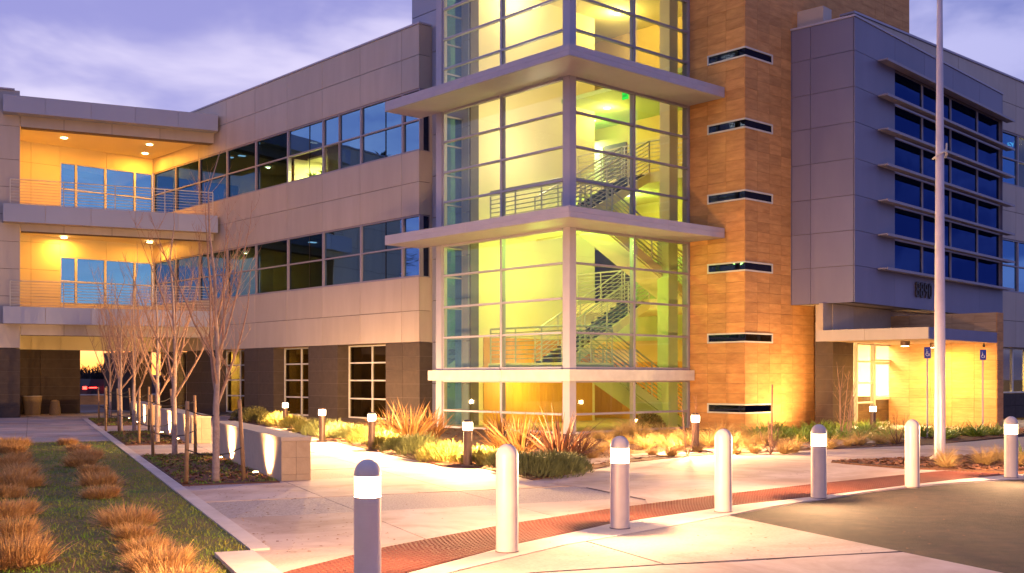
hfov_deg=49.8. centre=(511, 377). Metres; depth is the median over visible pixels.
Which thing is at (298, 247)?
window
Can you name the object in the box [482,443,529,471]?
rosemary bush
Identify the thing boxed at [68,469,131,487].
dry grass clump
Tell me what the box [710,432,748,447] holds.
feather grass
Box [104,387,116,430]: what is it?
tree stake
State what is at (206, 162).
window
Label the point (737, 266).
slot window
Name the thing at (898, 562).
apron
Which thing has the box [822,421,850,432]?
strap leaf plant
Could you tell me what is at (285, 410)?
path light
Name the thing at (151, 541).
dry grass clump
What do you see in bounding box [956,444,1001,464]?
feather grass
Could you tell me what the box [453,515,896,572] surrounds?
apron
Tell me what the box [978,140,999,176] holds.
window
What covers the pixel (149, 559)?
dry grass clump
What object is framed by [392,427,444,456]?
rosemary bush
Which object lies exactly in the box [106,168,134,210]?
window
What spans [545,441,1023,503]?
footpath
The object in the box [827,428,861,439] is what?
strap leaf plant
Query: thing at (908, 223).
window
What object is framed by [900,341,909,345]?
drum light
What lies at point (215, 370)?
young tree
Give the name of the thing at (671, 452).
feather grass
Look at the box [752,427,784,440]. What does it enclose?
strap leaf plant
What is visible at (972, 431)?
strap leaf plant
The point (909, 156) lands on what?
window
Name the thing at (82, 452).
dry grass clump
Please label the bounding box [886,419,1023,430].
forecourt
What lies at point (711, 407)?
slot window
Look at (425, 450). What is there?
lavender bush
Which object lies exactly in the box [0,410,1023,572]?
pavement
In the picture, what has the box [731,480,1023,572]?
drive
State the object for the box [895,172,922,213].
window
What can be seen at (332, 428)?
rosemary bush
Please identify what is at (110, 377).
young tree
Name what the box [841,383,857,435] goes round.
bare shrub
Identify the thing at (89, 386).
car
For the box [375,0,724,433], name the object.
stair tower
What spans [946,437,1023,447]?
side path
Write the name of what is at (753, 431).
strap leaf plant
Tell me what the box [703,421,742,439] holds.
feather grass
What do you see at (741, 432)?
feather grass
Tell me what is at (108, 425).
tree bed
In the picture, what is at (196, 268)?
window
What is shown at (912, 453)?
bollard
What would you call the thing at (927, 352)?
parking sign
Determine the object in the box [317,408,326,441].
path light
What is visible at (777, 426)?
strap leaf plant
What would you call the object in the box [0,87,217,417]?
gallery wing
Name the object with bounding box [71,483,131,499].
dry grass clump
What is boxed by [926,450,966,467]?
feather grass
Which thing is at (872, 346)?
window
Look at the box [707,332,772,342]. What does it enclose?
slot window
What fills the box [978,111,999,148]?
window
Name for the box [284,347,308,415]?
window
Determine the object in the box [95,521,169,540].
dry grass clump
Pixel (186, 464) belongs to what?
tree stake
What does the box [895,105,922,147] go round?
window
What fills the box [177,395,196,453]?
tree stake
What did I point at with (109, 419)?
ground cover
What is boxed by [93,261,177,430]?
young tree
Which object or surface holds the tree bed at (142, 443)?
on the pavement
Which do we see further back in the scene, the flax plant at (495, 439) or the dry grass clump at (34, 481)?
the flax plant at (495, 439)
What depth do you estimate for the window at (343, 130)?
40.41 m
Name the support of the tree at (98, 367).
on the ground at (88, 407)
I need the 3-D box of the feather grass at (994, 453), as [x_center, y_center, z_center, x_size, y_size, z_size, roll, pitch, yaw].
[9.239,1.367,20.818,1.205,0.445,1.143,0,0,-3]
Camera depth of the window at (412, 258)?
37.34 m
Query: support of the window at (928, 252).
in the entrance block
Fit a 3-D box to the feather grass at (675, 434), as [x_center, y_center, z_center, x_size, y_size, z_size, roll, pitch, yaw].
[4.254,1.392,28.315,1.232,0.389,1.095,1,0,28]
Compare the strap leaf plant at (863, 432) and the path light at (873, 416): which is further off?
the path light at (873, 416)
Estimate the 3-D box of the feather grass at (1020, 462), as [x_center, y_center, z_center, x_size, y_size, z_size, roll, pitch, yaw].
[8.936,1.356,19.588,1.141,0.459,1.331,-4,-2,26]
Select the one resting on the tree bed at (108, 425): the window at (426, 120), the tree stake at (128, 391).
the tree stake at (128, 391)
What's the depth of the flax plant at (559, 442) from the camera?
20.69 m
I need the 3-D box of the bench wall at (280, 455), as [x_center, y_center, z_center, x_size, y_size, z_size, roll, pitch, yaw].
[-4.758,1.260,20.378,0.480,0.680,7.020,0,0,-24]
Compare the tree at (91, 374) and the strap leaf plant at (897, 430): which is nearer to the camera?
the strap leaf plant at (897, 430)
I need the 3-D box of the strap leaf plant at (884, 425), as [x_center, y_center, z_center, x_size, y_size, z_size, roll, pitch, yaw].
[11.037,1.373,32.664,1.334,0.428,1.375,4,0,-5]
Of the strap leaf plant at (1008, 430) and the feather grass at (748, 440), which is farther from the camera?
the strap leaf plant at (1008, 430)
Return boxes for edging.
[82,418,269,550]
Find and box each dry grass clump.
[0,433,36,446]
[0,440,31,453]
[0,452,41,467]
[0,460,51,476]
[0,463,39,485]
[0,478,31,497]
[0,491,51,514]
[0,494,37,519]
[0,505,56,541]
[0,520,79,569]
[0,542,58,571]
[1,451,35,461]
[5,471,55,488]
[53,437,79,444]
[53,452,102,466]
[59,442,92,451]
[61,447,107,458]
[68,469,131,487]
[70,462,119,475]
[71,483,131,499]
[82,499,173,527]
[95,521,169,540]
[103,528,184,556]
[110,540,211,572]
[123,557,220,572]
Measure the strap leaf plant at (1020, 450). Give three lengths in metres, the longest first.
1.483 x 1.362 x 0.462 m
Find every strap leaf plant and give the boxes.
[735,423,770,437]
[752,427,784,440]
[763,420,789,431]
[764,425,796,438]
[779,424,804,436]
[779,424,809,434]
[785,427,815,441]
[811,420,836,428]
[813,424,844,438]
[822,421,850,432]
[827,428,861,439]
[842,417,885,436]
[846,426,876,437]
[852,422,876,432]
[875,428,902,439]
[877,419,898,430]
[886,426,904,437]
[891,419,932,436]
[920,424,933,436]
[921,422,964,438]
[946,421,982,434]
[958,420,999,436]
[972,419,1007,434]
[983,422,1010,434]
[991,420,1021,433]
[1002,438,1023,457]
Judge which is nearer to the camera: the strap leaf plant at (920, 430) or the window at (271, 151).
the strap leaf plant at (920, 430)
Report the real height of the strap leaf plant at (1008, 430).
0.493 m
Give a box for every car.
[80,379,103,393]
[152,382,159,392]
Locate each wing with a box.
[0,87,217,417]
[153,0,478,425]
[814,10,1023,424]
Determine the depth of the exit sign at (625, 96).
37.20 m
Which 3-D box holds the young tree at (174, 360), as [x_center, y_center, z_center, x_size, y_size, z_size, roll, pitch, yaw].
[-6.686,-1.089,22.372,2.374,5.423,1.555,0,0,24]
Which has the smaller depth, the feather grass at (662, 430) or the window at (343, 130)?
the feather grass at (662, 430)
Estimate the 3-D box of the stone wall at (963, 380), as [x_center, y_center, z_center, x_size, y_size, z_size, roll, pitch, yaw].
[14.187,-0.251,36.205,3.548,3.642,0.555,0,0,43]
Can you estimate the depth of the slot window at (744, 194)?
33.47 m
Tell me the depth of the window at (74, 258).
49.88 m
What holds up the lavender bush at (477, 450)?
on the planting bed at (637, 450)
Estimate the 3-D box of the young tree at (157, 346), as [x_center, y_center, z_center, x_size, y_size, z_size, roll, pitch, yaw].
[-8.653,-0.839,26.872,1.903,4.924,1.863,0,0,0]
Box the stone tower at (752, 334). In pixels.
[690,0,908,430]
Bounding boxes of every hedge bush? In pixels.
[230,407,255,419]
[238,406,269,422]
[256,411,274,423]
[636,413,666,427]
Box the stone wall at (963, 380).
[889,312,1002,426]
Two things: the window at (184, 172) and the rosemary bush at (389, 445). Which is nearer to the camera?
the rosemary bush at (389, 445)
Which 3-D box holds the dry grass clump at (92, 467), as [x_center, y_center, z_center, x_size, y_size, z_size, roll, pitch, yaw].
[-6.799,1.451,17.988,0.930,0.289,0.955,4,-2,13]
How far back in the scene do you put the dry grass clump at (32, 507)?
12.81 m
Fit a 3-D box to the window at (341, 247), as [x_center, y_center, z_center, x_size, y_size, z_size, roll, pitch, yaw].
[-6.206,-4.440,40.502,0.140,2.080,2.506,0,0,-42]
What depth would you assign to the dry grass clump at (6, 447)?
22.99 m
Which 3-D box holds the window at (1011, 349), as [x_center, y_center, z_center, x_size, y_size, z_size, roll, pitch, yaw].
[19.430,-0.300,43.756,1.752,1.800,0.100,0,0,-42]
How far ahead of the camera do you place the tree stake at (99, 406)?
43.15 m
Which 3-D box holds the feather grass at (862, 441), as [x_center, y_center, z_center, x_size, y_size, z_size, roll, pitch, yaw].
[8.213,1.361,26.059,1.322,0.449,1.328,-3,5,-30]
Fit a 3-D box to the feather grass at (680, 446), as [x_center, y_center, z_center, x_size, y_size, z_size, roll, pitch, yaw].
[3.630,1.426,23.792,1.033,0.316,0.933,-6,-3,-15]
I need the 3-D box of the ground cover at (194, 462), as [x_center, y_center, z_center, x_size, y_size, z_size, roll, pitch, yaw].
[-5.549,1.546,19.696,1.528,0.077,6.793,0,0,-24]
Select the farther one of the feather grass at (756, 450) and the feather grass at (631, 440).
the feather grass at (631, 440)
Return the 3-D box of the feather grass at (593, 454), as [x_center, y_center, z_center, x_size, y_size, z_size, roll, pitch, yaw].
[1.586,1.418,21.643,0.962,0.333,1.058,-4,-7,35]
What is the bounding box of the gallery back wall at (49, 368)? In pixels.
[20,141,152,413]
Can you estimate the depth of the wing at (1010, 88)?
43.71 m
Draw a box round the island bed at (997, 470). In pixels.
[831,455,1023,473]
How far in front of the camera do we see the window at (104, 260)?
50.54 m
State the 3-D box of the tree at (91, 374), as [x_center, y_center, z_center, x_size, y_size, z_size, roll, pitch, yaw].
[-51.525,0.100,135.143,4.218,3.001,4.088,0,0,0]
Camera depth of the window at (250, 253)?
45.93 m
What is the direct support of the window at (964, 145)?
in the entrance block
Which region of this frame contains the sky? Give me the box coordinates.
[0,0,1023,374]
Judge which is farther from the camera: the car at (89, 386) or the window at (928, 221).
the car at (89, 386)
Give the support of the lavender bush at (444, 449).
on the planting bed at (637, 450)
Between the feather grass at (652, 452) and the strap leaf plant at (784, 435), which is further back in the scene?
the strap leaf plant at (784, 435)
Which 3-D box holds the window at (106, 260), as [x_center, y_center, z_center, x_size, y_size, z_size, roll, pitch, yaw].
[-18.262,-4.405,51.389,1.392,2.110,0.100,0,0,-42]
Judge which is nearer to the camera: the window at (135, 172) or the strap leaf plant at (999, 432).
the strap leaf plant at (999, 432)
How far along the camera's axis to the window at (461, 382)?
36.11 m
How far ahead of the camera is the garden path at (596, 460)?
22.93 m
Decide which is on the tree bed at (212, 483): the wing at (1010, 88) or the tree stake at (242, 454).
the tree stake at (242, 454)
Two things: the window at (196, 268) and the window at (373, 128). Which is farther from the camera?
the window at (196, 268)
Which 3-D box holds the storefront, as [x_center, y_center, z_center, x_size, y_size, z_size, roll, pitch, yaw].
[11.196,-0.340,38.152,3.714,3.880,8.974,0,0,43]
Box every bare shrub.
[674,397,696,455]
[757,414,780,453]
[834,367,856,435]
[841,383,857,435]
[885,411,909,443]
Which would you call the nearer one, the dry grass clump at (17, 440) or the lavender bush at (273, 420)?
the dry grass clump at (17, 440)
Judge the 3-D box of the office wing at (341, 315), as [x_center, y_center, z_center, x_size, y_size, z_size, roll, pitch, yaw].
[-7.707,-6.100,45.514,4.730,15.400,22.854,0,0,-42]
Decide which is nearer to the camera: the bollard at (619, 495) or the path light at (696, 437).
the bollard at (619, 495)
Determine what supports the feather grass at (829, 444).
on the planting bed at (637, 450)
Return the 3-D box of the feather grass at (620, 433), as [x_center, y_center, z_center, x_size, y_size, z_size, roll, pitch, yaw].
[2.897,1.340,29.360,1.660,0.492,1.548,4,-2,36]
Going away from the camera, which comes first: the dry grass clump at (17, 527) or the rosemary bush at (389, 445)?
the dry grass clump at (17, 527)
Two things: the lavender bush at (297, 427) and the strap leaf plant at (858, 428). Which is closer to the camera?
the strap leaf plant at (858, 428)
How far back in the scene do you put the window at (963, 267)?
39.83 m
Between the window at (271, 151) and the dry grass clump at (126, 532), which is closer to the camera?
the dry grass clump at (126, 532)
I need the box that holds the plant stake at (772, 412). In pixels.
[771,384,772,445]
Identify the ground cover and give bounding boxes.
[90,417,136,424]
[109,430,181,443]
[143,452,276,483]
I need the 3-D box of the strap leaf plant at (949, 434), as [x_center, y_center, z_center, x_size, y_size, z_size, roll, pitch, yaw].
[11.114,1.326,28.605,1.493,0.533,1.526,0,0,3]
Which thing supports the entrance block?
on the forecourt
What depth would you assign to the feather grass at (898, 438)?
26.63 m
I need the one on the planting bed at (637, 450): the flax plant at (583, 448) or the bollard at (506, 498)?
the flax plant at (583, 448)
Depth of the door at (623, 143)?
42.47 m
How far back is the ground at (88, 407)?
62.11 m
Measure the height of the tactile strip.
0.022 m
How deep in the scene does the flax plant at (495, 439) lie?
23.40 m
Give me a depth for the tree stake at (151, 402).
22.14 m
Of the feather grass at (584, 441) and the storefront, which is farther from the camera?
the storefront
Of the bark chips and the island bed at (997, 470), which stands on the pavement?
the island bed at (997, 470)
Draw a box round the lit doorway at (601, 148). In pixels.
[595,147,603,180]
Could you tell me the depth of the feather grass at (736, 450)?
22.92 m
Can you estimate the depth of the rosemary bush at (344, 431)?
27.64 m
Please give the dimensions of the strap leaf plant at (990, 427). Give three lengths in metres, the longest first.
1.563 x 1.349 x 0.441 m
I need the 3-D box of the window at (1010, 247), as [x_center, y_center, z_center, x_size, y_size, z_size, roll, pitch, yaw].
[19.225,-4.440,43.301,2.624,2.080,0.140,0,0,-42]
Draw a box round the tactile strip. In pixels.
[283,471,1003,572]
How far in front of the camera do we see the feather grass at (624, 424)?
31.24 m
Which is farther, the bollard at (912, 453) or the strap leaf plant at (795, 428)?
the strap leaf plant at (795, 428)
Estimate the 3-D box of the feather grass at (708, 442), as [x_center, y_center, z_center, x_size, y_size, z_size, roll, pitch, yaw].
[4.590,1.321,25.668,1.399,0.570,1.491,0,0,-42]
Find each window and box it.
[60,162,75,205]
[60,256,75,303]
[76,164,105,208]
[76,257,105,304]
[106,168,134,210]
[106,260,134,306]
[135,172,152,211]
[135,262,152,306]
[153,167,175,212]
[153,259,175,304]
[176,159,198,211]
[176,254,198,303]
[199,150,226,204]
[199,250,226,300]
[226,350,244,411]
[227,141,255,198]
[227,244,255,297]
[256,130,287,190]
[256,238,287,294]
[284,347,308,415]
[288,119,322,182]
[288,232,322,290]
[323,107,360,173]
[323,225,360,286]
[349,344,385,419]
[361,94,401,164]
[361,218,401,282]
[402,88,422,153]
[402,214,422,277]
[423,89,429,151]
[423,215,429,276]
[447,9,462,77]
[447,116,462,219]
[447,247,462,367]
[447,382,462,425]
[707,46,772,65]
[707,117,772,134]
[707,189,772,204]
[707,261,772,273]
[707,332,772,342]
[707,403,770,413]
[854,343,874,423]
[875,344,890,361]
[895,71,922,115]
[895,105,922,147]
[895,138,922,180]
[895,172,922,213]
[895,206,922,244]
[895,239,922,272]
[923,84,950,127]
[923,117,950,157]
[923,148,950,189]
[923,181,950,220]
[923,214,950,250]
[923,245,950,277]
[951,98,977,139]
[951,129,977,168]
[951,159,977,197]
[951,190,977,227]
[951,221,977,256]
[951,251,977,281]
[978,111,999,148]
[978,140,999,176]
[978,169,999,205]
[978,199,999,233]
[978,229,999,261]
[978,257,999,285]
[1003,130,1017,186]
[1003,238,1017,292]
[1003,348,1012,392]
[1013,348,1023,392]
[1018,135,1023,187]
[1018,241,1023,293]
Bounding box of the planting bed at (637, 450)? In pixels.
[229,418,1023,479]
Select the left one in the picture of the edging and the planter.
the planter
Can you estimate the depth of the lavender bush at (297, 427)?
31.90 m
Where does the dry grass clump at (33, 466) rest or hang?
on the lawn at (100, 537)
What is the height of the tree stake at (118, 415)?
1.315 m
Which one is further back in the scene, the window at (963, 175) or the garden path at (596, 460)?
the window at (963, 175)
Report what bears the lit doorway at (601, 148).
in the stair tower at (547, 85)
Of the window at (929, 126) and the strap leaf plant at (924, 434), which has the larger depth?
the window at (929, 126)
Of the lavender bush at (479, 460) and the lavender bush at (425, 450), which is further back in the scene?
the lavender bush at (425, 450)
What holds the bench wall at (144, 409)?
on the pavement
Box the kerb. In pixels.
[409,474,1023,572]
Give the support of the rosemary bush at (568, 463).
on the planting bed at (637, 450)
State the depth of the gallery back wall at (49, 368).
49.52 m
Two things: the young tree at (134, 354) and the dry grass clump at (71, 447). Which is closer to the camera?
the dry grass clump at (71, 447)
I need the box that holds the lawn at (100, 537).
[0,441,248,572]
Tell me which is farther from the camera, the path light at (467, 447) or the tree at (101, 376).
the tree at (101, 376)
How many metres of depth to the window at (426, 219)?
37.23 m
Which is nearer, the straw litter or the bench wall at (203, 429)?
the straw litter
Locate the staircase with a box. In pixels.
[488,134,681,426]
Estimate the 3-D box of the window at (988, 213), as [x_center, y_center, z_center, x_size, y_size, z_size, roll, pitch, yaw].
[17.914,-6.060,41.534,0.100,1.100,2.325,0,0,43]
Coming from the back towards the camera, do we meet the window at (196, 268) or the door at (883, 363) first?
the window at (196, 268)
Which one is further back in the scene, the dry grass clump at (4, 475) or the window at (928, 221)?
the window at (928, 221)
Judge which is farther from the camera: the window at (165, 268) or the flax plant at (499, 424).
the window at (165, 268)
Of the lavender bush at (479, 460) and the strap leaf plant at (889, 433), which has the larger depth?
the strap leaf plant at (889, 433)
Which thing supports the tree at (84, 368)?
on the ground at (88, 407)
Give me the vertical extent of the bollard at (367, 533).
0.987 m
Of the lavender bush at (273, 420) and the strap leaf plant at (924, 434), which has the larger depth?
the lavender bush at (273, 420)
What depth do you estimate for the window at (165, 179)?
51.61 m
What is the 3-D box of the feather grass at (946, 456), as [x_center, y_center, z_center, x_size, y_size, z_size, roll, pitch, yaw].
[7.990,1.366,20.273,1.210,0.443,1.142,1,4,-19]
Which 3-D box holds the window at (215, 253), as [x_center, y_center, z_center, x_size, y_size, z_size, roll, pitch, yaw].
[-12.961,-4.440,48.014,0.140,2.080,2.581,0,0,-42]
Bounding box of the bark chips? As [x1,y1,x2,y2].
[88,417,1023,483]
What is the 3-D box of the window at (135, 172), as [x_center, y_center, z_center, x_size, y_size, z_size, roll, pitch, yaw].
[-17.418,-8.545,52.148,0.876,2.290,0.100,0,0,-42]
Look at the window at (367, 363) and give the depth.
40.11 m
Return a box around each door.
[186,353,186,400]
[595,250,629,302]
[604,142,626,180]
[875,362,889,423]
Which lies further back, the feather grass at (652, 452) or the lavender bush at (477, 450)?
the feather grass at (652, 452)
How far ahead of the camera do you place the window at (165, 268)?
51.69 m
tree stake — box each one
[98,387,108,417]
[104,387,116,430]
[106,386,115,420]
[116,388,131,430]
[122,388,131,420]
[136,387,149,430]
[138,389,154,443]
[149,395,171,455]
[160,389,171,426]
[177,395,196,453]
[184,401,212,481]
[219,400,245,479]
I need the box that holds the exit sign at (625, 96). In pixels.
[622,93,628,99]
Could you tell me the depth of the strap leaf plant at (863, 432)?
28.82 m
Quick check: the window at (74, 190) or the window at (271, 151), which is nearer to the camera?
the window at (271, 151)
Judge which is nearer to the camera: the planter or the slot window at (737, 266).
the slot window at (737, 266)
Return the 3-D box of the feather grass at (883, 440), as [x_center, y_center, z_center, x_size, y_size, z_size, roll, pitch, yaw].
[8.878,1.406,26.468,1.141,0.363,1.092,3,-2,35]
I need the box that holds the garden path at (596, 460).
[586,436,933,463]
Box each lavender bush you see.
[261,411,291,426]
[276,413,308,428]
[291,418,314,432]
[345,424,389,443]
[365,430,399,448]
[414,438,457,462]
[426,438,472,462]
[456,442,495,463]
[474,446,497,466]
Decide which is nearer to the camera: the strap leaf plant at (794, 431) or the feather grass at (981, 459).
the feather grass at (981, 459)
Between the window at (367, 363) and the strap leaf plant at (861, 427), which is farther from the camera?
the window at (367, 363)
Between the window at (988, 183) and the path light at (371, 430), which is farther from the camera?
the window at (988, 183)
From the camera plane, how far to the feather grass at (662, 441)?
24.82 m
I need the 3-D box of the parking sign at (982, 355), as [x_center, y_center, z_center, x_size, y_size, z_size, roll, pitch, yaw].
[13.657,0.390,32.002,0.170,2.420,0.078,0,0,12]
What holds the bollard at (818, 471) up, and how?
on the kerb
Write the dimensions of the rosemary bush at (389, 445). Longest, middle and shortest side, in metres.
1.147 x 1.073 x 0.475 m
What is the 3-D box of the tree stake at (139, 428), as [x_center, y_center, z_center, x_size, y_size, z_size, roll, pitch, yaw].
[-8.827,0.939,26.699,0.458,1.363,0.089,0,0,-35]
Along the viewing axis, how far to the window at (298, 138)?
42.48 m
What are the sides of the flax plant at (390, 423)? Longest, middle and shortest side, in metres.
2.039 x 1.544 x 1.023 m
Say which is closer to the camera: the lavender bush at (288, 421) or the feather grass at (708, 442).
the feather grass at (708, 442)
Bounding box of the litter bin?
[49,400,60,414]
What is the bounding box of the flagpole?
[930,0,947,458]
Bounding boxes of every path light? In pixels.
[281,402,288,427]
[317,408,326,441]
[366,412,376,450]
[461,420,473,465]
[691,413,699,450]
[870,405,875,427]
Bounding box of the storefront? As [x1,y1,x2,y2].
[814,303,890,424]
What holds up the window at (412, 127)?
in the office wing at (341, 315)
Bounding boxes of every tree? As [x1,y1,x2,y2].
[80,364,96,377]
[80,369,103,378]
[84,288,137,417]
[88,251,172,430]
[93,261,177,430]
[93,280,136,391]
[94,361,103,377]
[94,366,103,378]
[120,198,248,455]
[124,247,188,441]
[146,153,261,481]
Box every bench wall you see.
[131,401,161,424]
[160,408,211,443]
[212,421,311,480]
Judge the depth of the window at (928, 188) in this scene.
37.71 m
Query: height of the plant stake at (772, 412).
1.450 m
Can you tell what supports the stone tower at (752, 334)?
on the pavement
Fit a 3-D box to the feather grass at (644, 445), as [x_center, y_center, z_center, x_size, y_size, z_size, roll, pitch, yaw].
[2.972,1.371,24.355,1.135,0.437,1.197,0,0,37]
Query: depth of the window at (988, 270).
41.57 m
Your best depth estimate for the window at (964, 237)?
39.83 m
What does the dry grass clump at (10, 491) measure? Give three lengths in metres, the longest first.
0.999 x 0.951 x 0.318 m
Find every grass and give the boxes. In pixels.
[573,432,597,449]
[583,446,610,457]
[588,426,615,438]
[590,438,610,451]
[595,428,617,440]
[602,442,633,452]
[609,414,652,433]
[609,421,636,437]
[620,418,663,437]
[623,433,640,443]
[631,433,664,449]
[640,429,673,440]
[644,445,664,454]
[650,440,684,455]
[651,432,682,447]
[656,423,679,434]
[665,427,690,438]
[667,437,689,450]
[673,424,702,444]
[687,428,717,445]
[689,440,710,451]
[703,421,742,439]
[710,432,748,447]
[723,423,758,438]
[732,442,751,453]
[736,433,759,445]
[741,440,764,453]
[743,428,777,444]
[767,436,802,453]
[771,432,814,452]
[812,434,847,448]
[838,435,860,445]
[842,430,878,444]
[864,418,897,433]
[868,431,892,443]
[886,429,904,442]
[923,444,971,462]
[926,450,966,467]
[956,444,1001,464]
[977,443,1003,460]
[992,444,1023,466]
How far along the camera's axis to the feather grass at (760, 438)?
25.99 m
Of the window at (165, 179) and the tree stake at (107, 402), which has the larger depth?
the window at (165, 179)
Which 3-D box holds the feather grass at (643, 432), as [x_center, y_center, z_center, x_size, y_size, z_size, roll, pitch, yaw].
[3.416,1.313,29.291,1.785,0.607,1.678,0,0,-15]
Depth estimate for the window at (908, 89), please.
36.27 m
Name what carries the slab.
on the lawn at (100, 537)
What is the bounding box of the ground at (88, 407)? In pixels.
[80,382,1023,419]
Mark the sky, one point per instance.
(175, 55)
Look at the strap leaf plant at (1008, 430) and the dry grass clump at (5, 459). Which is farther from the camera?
the strap leaf plant at (1008, 430)
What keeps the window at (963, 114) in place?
in the entrance block
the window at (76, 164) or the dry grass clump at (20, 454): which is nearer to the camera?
the dry grass clump at (20, 454)
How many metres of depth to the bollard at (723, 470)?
13.01 m
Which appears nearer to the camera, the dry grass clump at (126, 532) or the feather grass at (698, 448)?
the dry grass clump at (126, 532)
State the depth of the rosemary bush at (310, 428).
30.10 m
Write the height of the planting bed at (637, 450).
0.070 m
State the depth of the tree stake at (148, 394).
32.60 m
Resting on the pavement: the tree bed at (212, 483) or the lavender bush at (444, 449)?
the tree bed at (212, 483)
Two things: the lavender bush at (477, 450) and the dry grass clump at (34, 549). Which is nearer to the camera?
the dry grass clump at (34, 549)
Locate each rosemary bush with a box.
[300,417,333,435]
[316,420,349,438]
[334,423,364,439]
[378,432,415,453]
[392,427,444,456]
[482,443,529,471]
[518,447,588,477]
[518,449,564,478]
[554,448,594,474]
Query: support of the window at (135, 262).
in the gallery back wall at (49, 368)
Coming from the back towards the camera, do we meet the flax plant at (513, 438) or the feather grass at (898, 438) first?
the feather grass at (898, 438)
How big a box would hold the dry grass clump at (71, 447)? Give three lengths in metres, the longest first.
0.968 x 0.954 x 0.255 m
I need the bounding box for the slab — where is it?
[215,550,281,572]
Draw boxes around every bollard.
[354,459,380,572]
[495,444,518,552]
[610,436,629,528]
[714,429,732,512]
[810,424,826,499]
[904,419,919,487]
[1004,416,1018,477]
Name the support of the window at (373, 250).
in the office wing at (341, 315)
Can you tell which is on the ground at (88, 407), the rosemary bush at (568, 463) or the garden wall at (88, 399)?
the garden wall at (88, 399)
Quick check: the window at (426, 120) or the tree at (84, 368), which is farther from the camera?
the tree at (84, 368)
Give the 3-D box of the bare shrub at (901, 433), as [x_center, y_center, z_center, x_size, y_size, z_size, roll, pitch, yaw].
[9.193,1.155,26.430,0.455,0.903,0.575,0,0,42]
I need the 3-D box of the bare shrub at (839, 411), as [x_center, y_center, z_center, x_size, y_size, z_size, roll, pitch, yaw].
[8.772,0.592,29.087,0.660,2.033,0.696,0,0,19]
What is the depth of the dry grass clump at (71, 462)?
19.64 m
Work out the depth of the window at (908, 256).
36.27 m
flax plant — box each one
[356,402,412,435]
[372,400,451,436]
[408,406,455,438]
[472,418,514,450]
[480,406,514,432]
[481,407,552,454]
[503,407,608,455]
[569,431,605,457]
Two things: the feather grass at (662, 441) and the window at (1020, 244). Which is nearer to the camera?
the feather grass at (662, 441)
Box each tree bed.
[89,419,141,425]
[107,431,184,445]
[140,454,279,485]
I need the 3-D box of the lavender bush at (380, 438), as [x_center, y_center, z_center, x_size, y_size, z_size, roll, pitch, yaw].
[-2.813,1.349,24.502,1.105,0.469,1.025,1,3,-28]
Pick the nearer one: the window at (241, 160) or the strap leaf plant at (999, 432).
the strap leaf plant at (999, 432)
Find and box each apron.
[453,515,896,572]
[545,552,1001,572]
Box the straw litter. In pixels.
[14,449,243,572]
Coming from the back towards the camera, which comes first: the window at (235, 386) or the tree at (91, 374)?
the tree at (91, 374)
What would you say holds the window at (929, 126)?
in the entrance block
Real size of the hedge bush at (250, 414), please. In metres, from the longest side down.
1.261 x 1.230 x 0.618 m
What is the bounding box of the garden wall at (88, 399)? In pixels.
[80,394,154,404]
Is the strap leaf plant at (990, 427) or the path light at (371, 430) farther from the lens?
the strap leaf plant at (990, 427)
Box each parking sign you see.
[924,347,930,436]
[980,350,985,424]
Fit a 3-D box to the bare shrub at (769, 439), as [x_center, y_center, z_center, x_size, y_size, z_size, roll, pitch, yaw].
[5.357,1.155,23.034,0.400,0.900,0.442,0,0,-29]
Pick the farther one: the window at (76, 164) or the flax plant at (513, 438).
the window at (76, 164)
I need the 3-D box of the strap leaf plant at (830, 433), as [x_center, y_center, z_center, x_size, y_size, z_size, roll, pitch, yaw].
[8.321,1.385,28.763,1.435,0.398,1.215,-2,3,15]
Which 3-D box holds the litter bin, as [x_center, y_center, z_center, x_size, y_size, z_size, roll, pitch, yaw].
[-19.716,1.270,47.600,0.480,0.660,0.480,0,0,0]
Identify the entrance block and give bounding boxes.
[790,6,1014,427]
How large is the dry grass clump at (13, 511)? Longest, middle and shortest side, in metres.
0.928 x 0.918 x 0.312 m
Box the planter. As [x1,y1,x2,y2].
[22,396,41,414]
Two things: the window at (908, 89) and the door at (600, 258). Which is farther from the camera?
the door at (600, 258)
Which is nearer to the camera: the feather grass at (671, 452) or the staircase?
the feather grass at (671, 452)
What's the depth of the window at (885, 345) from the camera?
36.68 m
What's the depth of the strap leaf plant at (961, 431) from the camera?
30.31 m
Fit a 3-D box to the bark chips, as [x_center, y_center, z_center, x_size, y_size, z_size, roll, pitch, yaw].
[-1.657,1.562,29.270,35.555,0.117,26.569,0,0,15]
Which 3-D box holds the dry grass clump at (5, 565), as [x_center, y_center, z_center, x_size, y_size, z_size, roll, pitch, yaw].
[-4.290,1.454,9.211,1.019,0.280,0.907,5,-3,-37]
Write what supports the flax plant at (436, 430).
on the planting bed at (637, 450)
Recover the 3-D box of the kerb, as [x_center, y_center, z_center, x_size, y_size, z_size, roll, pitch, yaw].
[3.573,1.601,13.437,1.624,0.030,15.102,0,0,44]
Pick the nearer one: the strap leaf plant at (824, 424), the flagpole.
the flagpole
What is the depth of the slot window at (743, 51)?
33.47 m
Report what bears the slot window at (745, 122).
in the stone tower at (752, 334)

